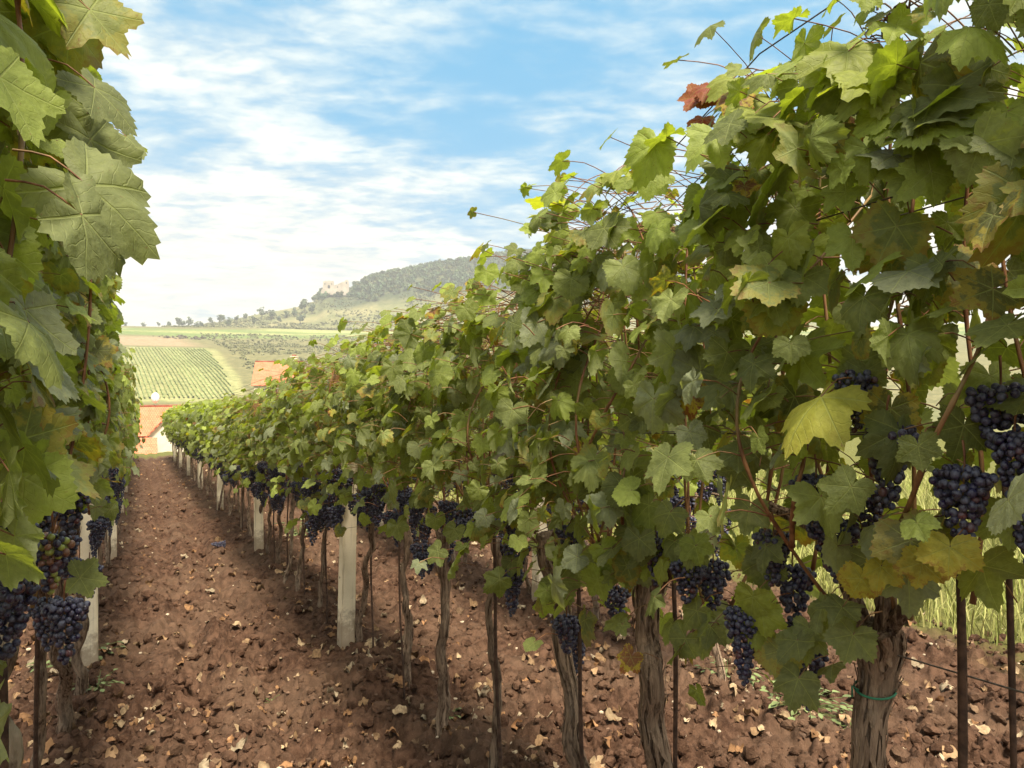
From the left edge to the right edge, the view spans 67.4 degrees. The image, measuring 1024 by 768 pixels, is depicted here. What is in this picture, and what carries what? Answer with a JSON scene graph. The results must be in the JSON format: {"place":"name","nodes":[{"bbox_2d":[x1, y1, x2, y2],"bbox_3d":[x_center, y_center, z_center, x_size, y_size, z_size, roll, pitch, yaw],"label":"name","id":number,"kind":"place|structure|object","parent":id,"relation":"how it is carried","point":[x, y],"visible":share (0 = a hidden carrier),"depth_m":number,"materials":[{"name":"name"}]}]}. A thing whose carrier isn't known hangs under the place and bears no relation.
{"place":"outdoors","nodes":[
{"label":"outdoors","id":0,"kind":"place"},
{"bbox_2d":[8,437,1023,767],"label":"soil","id":1,"kind":"structure","parent":0,"point":[408,729],"depth_m":4.34,"materials":[{"name":"soil"}]},
{"bbox_2d":[0,650,8,767],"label":"stake","id":2,"kind":"object","parent":1,"relation":"on","point":[4,738],"visible":0.49,"depth_m":1.36,"materials":[{"name":"wood"}]},
{"bbox_2d":[33,582,39,767],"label":"stake","id":3,"kind":"object","parent":1,"relation":"on","point":[36,699],"visible":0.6,"depth_m":2.08,"materials":[{"name":"metal"}]},
{"bbox_2d":[44,737,55,754],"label":"dry leaf","id":4,"kind":"object","parent":1,"relation":"on","point":[49,743],"visible":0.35,"depth_m":3.23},
{"bbox_2d":[0,0,101,676],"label":"grape vine","id":5,"kind":"object","parent":1,"relation":"on","point":[38,416],"visible":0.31,"depth_m":1.20,"materials":[{"name":"green plant"}]},
{"bbox_2d":[0,65,108,767],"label":"grape vine","id":6,"kind":"object","parent":1,"relation":"on","point":[59,612],"visible":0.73,"depth_m":1.77,"materials":[{"name":"green plant"}]},
{"bbox_2d":[10,275,118,767],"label":"grape vine","id":7,"kind":"object","parent":1,"relation":"on","point":[104,350],"visible":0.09,"depth_m":2.30,"materials":[{"name":"green plant"}]},
{"bbox_2d":[64,746,79,754],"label":"dry leaf","id":8,"kind":"object","parent":1,"relation":"on","point":[70,749],"visible":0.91,"depth_m":3.20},
{"bbox_2d":[0,0,160,763],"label":"grape vine","id":9,"kind":"object","parent":1,"relation":"on","point":[91,210],"visible":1,"depth_m":0.90,"materials":[{"name":"green plant"}]},
{"bbox_2d":[39,276,126,733],"bbox_3d":[-1.766,0.405,3.005,0.462,2.376,0.910,0,0,-26],"label":"grape vine","id":10,"kind":"object","parent":1,"relation":"on","point":[64,708],"visible":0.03,"depth_m":3.14,"materials":[{"name":"green plant"}]},
{"bbox_2d":[42,274,125,694],"bbox_3d":[-2.073,0.430,3.632,0.438,2.371,0.940,0,0,-26],"label":"grape vine","id":11,"kind":"object","parent":1,"relation":"on","point":[96,526],"visible":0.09,"depth_m":3.80,"materials":[{"name":"green plant"}]},
{"bbox_2d":[80,503,98,671],"bbox_3d":[-2.381,0.877,4.323,0.089,1.980,0.105,0,-1,-27],"label":"concrete post","id":12,"kind":"object","parent":1,"relation":"on","point":[89,651],"visible":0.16,"depth_m":4.27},
{"bbox_2d":[64,641,124,659],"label":"weed","id":13,"kind":"object","parent":1,"relation":"on","point":[105,648],"visible":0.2,"depth_m":4.52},
{"bbox_2d":[71,668,123,691],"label":"weed","id":14,"kind":"object","parent":1,"relation":"on","point":[98,684],"visible":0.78,"depth_m":4.01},
{"bbox_2d":[56,361,139,557],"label":"grape vine","id":15,"kind":"object","parent":1,"relation":"on","point":[135,469],"visible":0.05,"depth_m":4.37,"materials":[{"name":"green plant"}]},
{"bbox_2d":[105,745,117,757],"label":"dry leaf","id":16,"kind":"object","parent":1,"relation":"on","point":[113,752],"visible":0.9,"depth_m":3.23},
{"bbox_2d":[110,520,116,559],"bbox_3d":[-4.107,1.067,7.890,0.088,1.980,0.104,0,1,-29],"label":"concrete post","id":17,"kind":"object","parent":1,"relation":"on","point":[113,554],"depth_m":7.86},
{"bbox_2d":[100,379,133,565],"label":"grape vine","id":18,"kind":"object","parent":1,"relation":"on","point":[125,503],"visible":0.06,"depth_m":6.55,"materials":[{"name":"green plant"}]},
{"bbox_2d":[98,347,139,537],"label":"grape vine","id":19,"kind":"object","parent":1,"relation":"on","point":[120,471],"visible":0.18,"depth_m":5.01,"materials":[{"name":"green plant"}]},
{"bbox_2d":[98,354,139,610],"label":"grape vine","id":20,"kind":"object","parent":1,"relation":"on","point":[126,451],"visible":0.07,"depth_m":5.61,"materials":[{"name":"green plant"}]},
{"bbox_2d":[105,381,141,564],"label":"grape vine","id":21,"kind":"object","parent":1,"relation":"on","point":[106,538],"visible":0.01,"depth_m":7.55,"materials":[{"name":"green plant"}]},
{"bbox_2d":[108,378,145,565],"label":"grape vine","id":22,"kind":"object","parent":1,"relation":"on","point":[123,489],"visible":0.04,"depth_m":7.29,"materials":[{"name":"green plant"}]},
{"bbox_2d":[115,363,138,519],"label":"grape vine","id":23,"kind":"object","parent":1,"relation":"on","point":[119,501],"visible":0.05,"depth_m":6.06,"materials":[{"name":"green plant"}]},
{"bbox_2d":[117,397,142,534],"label":"grape vine","id":24,"kind":"object","parent":1,"relation":"on","point":[134,421],"visible":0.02,"depth_m":9.44,"materials":[{"name":"green plant"}]},
{"bbox_2d":[165,408,178,458],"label":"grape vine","id":25,"kind":"object","parent":1,"relation":"on","point":[170,434],"visible":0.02,"depth_m":24.80,"materials":[{"name":"green plant"}]},
{"bbox_2d":[215,0,839,396],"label":"trellis wire","id":26,"kind":"object","parent":25,"relation":"on","point":[702,116],"visible":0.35,"depth_m":1.55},
{"bbox_2d":[169,405,185,471],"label":"grape vine","id":27,"kind":"object","parent":1,"relation":"on","point":[173,406],"visible":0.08,"depth_m":21.69,"materials":[{"name":"green plant"}]},
{"bbox_2d":[171,407,192,477],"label":"grape vine","id":28,"kind":"object","parent":1,"relation":"on","point":[177,431],"visible":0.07,"depth_m":18.93,"materials":[{"name":"green plant"}]},
{"bbox_2d":[174,403,195,480],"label":"grape vine","id":29,"kind":"object","parent":1,"relation":"on","point":[186,449],"visible":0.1,"depth_m":17.92,"materials":[{"name":"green plant"}]},
{"bbox_2d":[220,196,892,398],"bbox_3d":[-6.116,0.396,15.206,0.003,1.611,35.100,0,0,-26],"label":"trellis wire","id":30,"kind":"object","parent":29,"relation":"on","point":[769,234],"visible":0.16,"depth_m":1.40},
{"bbox_2d":[175,402,197,483],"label":"grape vine","id":31,"kind":"object","parent":1,"relation":"on","point":[177,428],"visible":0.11,"depth_m":16.82,"materials":[{"name":"green plant"}]},
{"bbox_2d":[187,455,189,475],"bbox_3d":[-8.356,1.643,19.833,0.088,1.980,0.104,0,1,-23],"label":"concrete post","id":32,"kind":"object","parent":1,"relation":"on","point":[188,464],"depth_m":19.79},
{"bbox_2d":[178,404,203,486],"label":"grape vine","id":33,"kind":"object","parent":1,"relation":"on","point":[182,429],"visible":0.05,"depth_m":16.17,"materials":[{"name":"green plant"}]},
{"bbox_2d":[179,402,209,489],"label":"grape vine","id":34,"kind":"object","parent":1,"relation":"on","point":[181,419],"visible":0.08,"depth_m":15.15,"materials":[{"name":"green plant"}]},
{"bbox_2d":[183,404,208,496],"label":"grape vine","id":35,"kind":"object","parent":1,"relation":"on","point":[193,445],"visible":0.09,"depth_m":14.51,"materials":[{"name":"green plant"}]},
{"bbox_2d":[178,399,215,488],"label":"grape vine","id":36,"kind":"object","parent":1,"relation":"on","point":[180,426],"visible":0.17,"depth_m":15.69,"materials":[{"name":"green plant"}]},
{"bbox_2d":[197,449,202,487],"bbox_3d":[-6.487,1.442,15.964,0.088,1.980,0.104,-1,1,-34],"label":"concrete post","id":37,"kind":"object","parent":1,"relation":"on","point":[199,466],"depth_m":15.92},
{"bbox_2d":[186,401,214,496],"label":"grape vine","id":38,"kind":"object","parent":1,"relation":"on","point":[191,433],"visible":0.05,"depth_m":13.90,"materials":[{"name":"green plant"}]},
{"bbox_2d":[192,407,211,457],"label":"grape vine","id":39,"kind":"object","parent":1,"relation":"on","point":[201,434],"visible":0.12,"depth_m":12.29,"materials":[{"name":"green plant"}]},
{"bbox_2d":[187,399,232,476],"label":"grape vine","id":40,"kind":"object","parent":1,"relation":"on","point":[189,445],"visible":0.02,"depth_m":13.38,"materials":[{"name":"green plant"}]},
{"bbox_2d":[197,399,224,510],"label":"grape vine","id":41,"kind":"object","parent":1,"relation":"on","point":[205,402],"visible":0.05,"depth_m":11.92,"materials":[{"name":"green plant"}]},
{"bbox_2d":[189,399,233,501],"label":"grape vine","id":42,"kind":"object","parent":1,"relation":"on","point":[198,415],"visible":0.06,"depth_m":12.74,"materials":[{"name":"green plant"}]},
{"bbox_2d":[196,402,231,512],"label":"grape vine","id":43,"kind":"object","parent":1,"relation":"on","point":[207,450],"visible":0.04,"depth_m":11.29,"materials":[{"name":"green plant"}]},
{"bbox_2d":[199,401,236,515],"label":"grape vine","id":44,"kind":"object","parent":1,"relation":"on","point":[209,443],"visible":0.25,"depth_m":10.68,"materials":[{"name":"green plant"}]},
{"bbox_2d":[217,473,223,509],"bbox_3d":[-4.597,1.252,12.106,0.088,1.980,0.104,0,0,-31],"label":"concrete post","id":45,"kind":"object","parent":1,"relation":"on","point":[219,483],"visible":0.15,"depth_m":12.07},
{"bbox_2d":[211,540,229,547],"bbox_3d":[-3.259,1.802,8.602,0.201,0.098,0.103,0,0,11],"label":"grape bunch","id":46,"kind":"object","parent":1,"relation":"on","point":[217,544],"visible":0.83,"depth_m":8.57,"materials":[{"name":"plant"}]},
{"bbox_2d":[210,404,243,520],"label":"grape vine","id":47,"kind":"object","parent":1,"relation":"on","point":[212,451],"visible":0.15,"depth_m":10.37,"materials":[{"name":"green plant"}]},
{"bbox_2d":[202,405,252,535],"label":"grape vine","id":48,"kind":"object","parent":1,"relation":"on","point":[225,476],"visible":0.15,"depth_m":9.18,"materials":[{"name":"green plant"}]},
{"bbox_2d":[208,399,250,527],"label":"grape vine","id":49,"kind":"object","parent":1,"relation":"on","point":[219,439],"visible":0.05,"depth_m":9.68,"materials":[{"name":"green plant"}]},
{"bbox_2d":[213,395,278,537],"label":"grape vine","id":50,"kind":"object","parent":1,"relation":"on","point":[227,425],"visible":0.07,"depth_m":8.52,"materials":[{"name":"green plant"}]},
{"bbox_2d":[224,393,290,545],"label":"grape vine","id":51,"kind":"object","parent":1,"relation":"on","point":[237,476],"visible":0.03,"depth_m":7.93,"materials":[{"name":"green plant"}]},
{"bbox_2d":[253,389,263,550],"bbox_3d":[-2.705,1.039,8.191,0.088,1.980,0.104,0,0,-26],"label":"concrete post","id":52,"kind":"object","parent":1,"relation":"on","point":[258,531],"visible":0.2,"depth_m":8.15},
{"bbox_2d":[222,401,298,554],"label":"grape vine","id":53,"kind":"object","parent":1,"relation":"on","point":[250,473],"visible":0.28,"depth_m":7.58,"materials":[{"name":"green plant"}]},
{"bbox_2d":[258,761,269,767],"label":"dry leaf","id":54,"kind":"object","parent":1,"relation":"on","point":[261,764],"visible":1,"depth_m":3.10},
{"bbox_2d":[223,385,321,563],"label":"grape vine","id":55,"kind":"object","parent":1,"relation":"on","point":[260,467],"visible":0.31,"depth_m":7.06,"materials":[{"name":"green plant"}]},
{"bbox_2d":[231,376,327,583],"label":"grape vine","id":56,"kind":"object","parent":1,"relation":"on","point":[277,500],"visible":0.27,"depth_m":6.49,"materials":[{"name":"green plant"}]},
{"bbox_2d":[286,466,289,565],"bbox_3d":[-1.948,1.267,6.668,0.020,1.121,0.113,0,0,-26],"label":"stake","id":57,"kind":"object","parent":1,"relation":"on","point":[287,521],"visible":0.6,"depth_m":6.65,"materials":[{"name":"wood"}]},
{"bbox_2d":[258,367,340,591],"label":"grape vine","id":58,"kind":"object","parent":1,"relation":"on","point":[294,484],"visible":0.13,"depth_m":6.01,"materials":[{"name":"green plant"}]},
{"bbox_2d":[215,0,919,399],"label":"trellis wire","id":59,"kind":"object","parent":58,"relation":"on","point":[683,194],"visible":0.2,"depth_m":2.01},
{"bbox_2d":[274,518,324,535],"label":"weed","id":60,"kind":"object","parent":1,"relation":"on","point":[295,533],"visible":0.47,"depth_m":9.60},
{"bbox_2d":[302,498,304,594],"bbox_3d":[-1.637,1.231,6.026,0.020,1.121,0.082,0,0,-26],"label":"stake","id":61,"kind":"object","parent":1,"relation":"on","point":[303,549],"visible":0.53,"depth_m":6.02,"materials":[{"name":"wood"}]},
{"bbox_2d":[263,357,371,607],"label":"grape vine","id":62,"kind":"object","parent":1,"relation":"on","point":[282,406],"visible":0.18,"depth_m":5.36,"materials":[{"name":"green plant"}]},
{"bbox_2d":[325,502,327,621],"bbox_3d":[-1.281,1.199,5.293,0.020,1.120,0.053,0,0,-26],"label":"stake","id":63,"kind":"object","parent":1,"relation":"on","point":[326,576],"visible":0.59,"depth_m":5.28,"materials":[{"name":"wood"}]},
{"bbox_2d":[280,357,392,563],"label":"grape vine","id":64,"kind":"object","parent":1,"relation":"on","point":[315,523],"visible":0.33,"depth_m":4.91,"materials":[{"name":"green plant"}]},
{"bbox_2d":[337,423,357,648],"bbox_3d":[-1.015,0.876,4.757,0.088,1.980,0.104,1,-1,-28],"label":"concrete post","id":65,"kind":"object","parent":1,"relation":"on","point":[346,594],"visible":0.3,"depth_m":4.71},
{"bbox_2d":[278,339,430,642],"bbox_3d":[-0.871,0.666,4.462,0.998,1.918,0.892,0,0,-26],"label":"grape vine","id":66,"kind":"object","parent":1,"relation":"on","point":[310,419],"visible":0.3,"depth_m":4.41,"materials":[{"name":"green plant"}]},
{"bbox_2d":[370,556,373,647],"bbox_3d":[-0.838,1.164,4.586,0.020,1.121,0.061,0,0,-26],"label":"stake","id":67,"kind":"object","parent":1,"relation":"on","point":[371,602],"visible":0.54,"depth_m":4.58,"materials":[{"name":"wood"}]},
{"bbox_2d":[297,314,485,690],"bbox_3d":[-0.551,0.633,3.904,0.881,1.935,1.002,0,0,-26],"label":"grape vine","id":68,"kind":"object","parent":1,"relation":"on","point":[351,377],"visible":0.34,"depth_m":3.90,"materials":[{"name":"green plant"}]},
{"bbox_2d":[397,509,404,700],"bbox_3d":[-0.553,1.130,3.818,0.018,1.121,0.129,0,0,-26],"label":"stake","id":69,"kind":"object","parent":1,"relation":"on","point":[403,676],"visible":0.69,"depth_m":3.81,"materials":[{"name":"wood"}]},
{"bbox_2d":[332,303,520,738],"bbox_3d":[-0.317,0.606,3.397,0.856,1.930,0.872,0,0,-26],"label":"grape vine","id":70,"kind":"object","parent":1,"relation":"on","point":[377,404],"visible":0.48,"depth_m":3.34,"materials":[{"name":"green plant"}]},
{"bbox_2d":[434,373,471,560],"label":"grape vine","id":71,"kind":"object","parent":1,"relation":"on","point":[453,556],"visible":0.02,"depth_m":7.22,"materials":[{"name":"green plant"}]},
{"bbox_2d":[451,412,471,565],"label":"grape vine","id":72,"kind":"object","parent":1,"relation":"on","point":[465,555],"visible":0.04,"depth_m":6.95,"materials":[{"name":"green plant"}]},
{"bbox_2d":[469,377,521,544],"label":"grape vine","id":73,"kind":"object","parent":1,"relation":"on","point":[505,482],"visible":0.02,"depth_m":6.06,"materials":[{"name":"green plant"}]},
{"bbox_2d":[376,278,615,767],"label":"grape vine","id":74,"kind":"object","parent":1,"relation":"on","point":[425,354],"visible":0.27,"depth_m":2.82,"materials":[{"name":"green plant"}]},
{"bbox_2d":[481,428,1002,432],"bbox_3d":[-6.008,0.796,15.258,0.003,1.611,35.100,0,0,-26],"label":"trellis wire","id":75,"kind":"object","parent":74,"relation":"on","point":[744,431],"depth_m":1.78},
{"bbox_2d":[493,532,502,767],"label":"stake","id":76,"kind":"object","parent":1,"relation":"on","point":[496,666],"visible":0.73,"depth_m":2.78,"materials":[{"name":"metal"}]},
{"bbox_2d":[476,384,547,594],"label":"grape vine","id":77,"kind":"object","parent":1,"relation":"on","point":[527,581],"visible":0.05,"depth_m":5.87,"materials":[{"name":"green plant"}]},
{"bbox_2d":[8,488,1023,767],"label":"soil clods","id":78,"kind":"object","parent":1,"relation":"on","point":[714,750],"visible":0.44,"depth_m":3.78,"materials":[{"name":"soil"}]},
{"bbox_2d":[8,457,1023,767],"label":"leaf litter","id":79,"kind":"object","parent":1,"relation":"on","point":[484,691],"visible":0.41,"depth_m":3.97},
{"bbox_2d":[16,488,1019,767],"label":"pebbles","id":80,"kind":"object","parent":1,"relation":"on","point":[436,678],"visible":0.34,"depth_m":3.80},
{"bbox_2d":[532,497,547,601],"bbox_3d":[0.208,0.892,5.701,0.088,1.980,0.104,0,1,-26],"label":"concrete post","id":81,"kind":"object","parent":1,"relation":"on","point":[538,577],"visible":0.01,"depth_m":5.67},
{"bbox_2d":[410,193,714,767],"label":"grape vine","id":82,"kind":"object","parent":1,"relation":"on","point":[483,528],"visible":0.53,"depth_m":2.29,"materials":[{"name":"green plant"}]},
{"bbox_2d":[320,426,919,434],"bbox_3d":[-6.116,0.796,15.206,0.003,1.611,35.100,0,0,-26],"label":"trellis wire","id":83,"kind":"object","parent":82,"relation":"on","point":[675,433],"visible":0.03,"depth_m":1.82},
{"bbox_2d":[499,371,630,619],"bbox_3d":[0.409,0.681,5.168,0.943,1.874,0.982,0,0,-28],"label":"grape vine","id":84,"kind":"object","parent":1,"relation":"on","point":[595,603],"depth_m":5.05,"materials":[{"name":"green plant"}]},
{"bbox_2d":[577,586,583,767],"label":"stake","id":85,"kind":"object","parent":1,"relation":"on","point":[580,723],"visible":0.73,"depth_m":2.22,"materials":[{"name":"metal"}]},
{"bbox_2d":[589,755,604,766],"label":"dry leaf","id":86,"kind":"object","parent":1,"relation":"on","point":[594,760],"visible":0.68,"depth_m":3.09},
{"bbox_2d":[570,325,709,597],"bbox_3d":[0.725,0.606,4.640,1.017,1.986,0.892,0,0,-22],"label":"grape vine","id":87,"kind":"object","parent":1,"relation":"on","point":[604,449],"visible":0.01,"depth_m":4.48,"materials":[{"name":"green plant"}]},
{"bbox_2d":[466,68,874,767],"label":"grape vine","id":88,"kind":"object","parent":1,"relation":"on","point":[638,554],"visible":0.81,"depth_m":1.84,"materials":[{"name":"green plant"}]},
{"bbox_2d":[671,581,677,767],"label":"stake","id":89,"kind":"object","parent":1,"relation":"on","point":[675,690],"visible":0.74,"depth_m":1.84,"materials":[{"name":"metal"}]},
{"bbox_2d":[605,330,773,680],"bbox_3d":[0.921,0.582,4.062,0.920,1.971,0.989,0,0,-25],"label":"grape vine","id":90,"kind":"object","parent":1,"relation":"on","point":[708,491],"visible":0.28,"depth_m":3.91,"materials":[{"name":"green plant"}]},
{"bbox_2d":[409,463,1023,645],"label":"grass","id":91,"kind":"structure","parent":1,"relation":"on","point":[821,575],"depth_m":5.87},
{"bbox_2d":[694,656,761,683],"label":"weed","id":92,"kind":"object","parent":1,"relation":"on","point":[752,677],"visible":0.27,"depth_m":3.92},
{"bbox_2d":[751,672,779,698],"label":"weed","id":93,"kind":"object","parent":1,"relation":"on","point":[764,687],"visible":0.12,"depth_m":3.78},
{"bbox_2d":[759,681,852,724],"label":"weed","id":94,"kind":"object","parent":1,"relation":"on","point":[820,715],"visible":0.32,"depth_m":3.47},
{"bbox_2d":[623,0,1023,767],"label":"grape vine","id":95,"kind":"object","parent":1,"relation":"on","point":[833,132],"visible":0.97,"depth_m":1.27,"materials":[{"name":"green plant"}]},
{"bbox_2d":[849,0,1023,563],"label":"grape vine","id":96,"kind":"object","parent":1,"relation":"on","point":[991,219],"visible":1,"depth_m":1.00,"materials":[{"name":"green plant"}]},
{"bbox_2d":[942,745,957,759],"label":"dry leaf","id":97,"kind":"object","parent":1,"relation":"on","point":[954,754],"visible":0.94,"depth_m":3.02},
{"bbox_2d":[956,575,967,767],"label":"stake","id":98,"kind":"object","parent":1,"relation":"on","point":[962,703],"visible":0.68,"depth_m":1.23,"materials":[{"name":"metal"}]},
{"bbox_2d":[1001,481,1016,767],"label":"stake","id":99,"kind":"object","parent":1,"relation":"on","point":[1011,671],"visible":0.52,"depth_m":1.19,"materials":[{"name":"metal"}]},
{"bbox_2d":[97,0,1023,326],"label":"sky","id":100,"kind":"structure","parent":0,"point":[293,146],"materials":[{"name":"blue"}]},
{"bbox_2d":[116,254,1023,431],"bbox_3d":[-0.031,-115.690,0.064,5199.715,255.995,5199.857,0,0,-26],"label":"hills","id":101,"kind":"structure","parent":0,"point":[237,373],"depth_m":708.10,"materials":[{"name":"plant"}]},
{"bbox_2d":[135,392,189,453],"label":"house","id":102,"kind":"structure","parent":101,"relation":"on","point":[151,422],"depth_m":84.53,"materials":[{"name":"beige paint"}]},
{"bbox_2d":[122,347,234,398],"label":"hillside vineyard","id":103,"kind":"object","parent":101,"relation":"on","point":[198,372],"visible":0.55,"depth_m":454.46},
{"bbox_2d":[251,355,304,395],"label":"house","id":104,"kind":"structure","parent":101,"relation":"on","point":[264,373],"depth_m":151.82,"materials":[{"name":"beige paint"}]},
{"bbox_2d":[299,299,308,310],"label":"tree","id":105,"kind":"object","parent":101,"relation":"on","point":[303,303],"visible":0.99,"depth_m":1193.73,"materials":[{"name":"green plant"}]},
{"bbox_2d":[321,280,348,295],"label":"castle ruin","id":106,"kind":"object","parent":101,"relation":"on","point":[330,287],"visible":0.97,"depth_m":1235.35,"materials":[{"name":"stone"}]},
{"bbox_2d":[158,257,589,374],"bbox_3d":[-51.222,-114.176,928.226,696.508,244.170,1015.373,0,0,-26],"label":"scrub","id":107,"kind":"object","parent":101,"relation":"on","point":[255,346],"visible":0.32,"depth_m":931.16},
{"bbox_2d":[311,246,715,300],"bbox_3d":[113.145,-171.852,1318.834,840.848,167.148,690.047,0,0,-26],"label":"forest","id":108,"kind":"object","parent":101,"relation":"on","point":[375,291],"visible":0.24,"depth_m":1260.70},
{"bbox_2d":[225,194,972,399],"bbox_3d":[-6.008,0.396,15.258,0.003,1.611,35.100,0,0,-26],"label":"trellis wire","id":109,"kind":"object","parent":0,"point":[814,239],"visible":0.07,"depth_m":1.38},
{"bbox_2d":[357,489,1023,693],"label":"trellis wire","id":110,"kind":"object","parent":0,"point":[1016,690],"visible":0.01,"depth_m":1.27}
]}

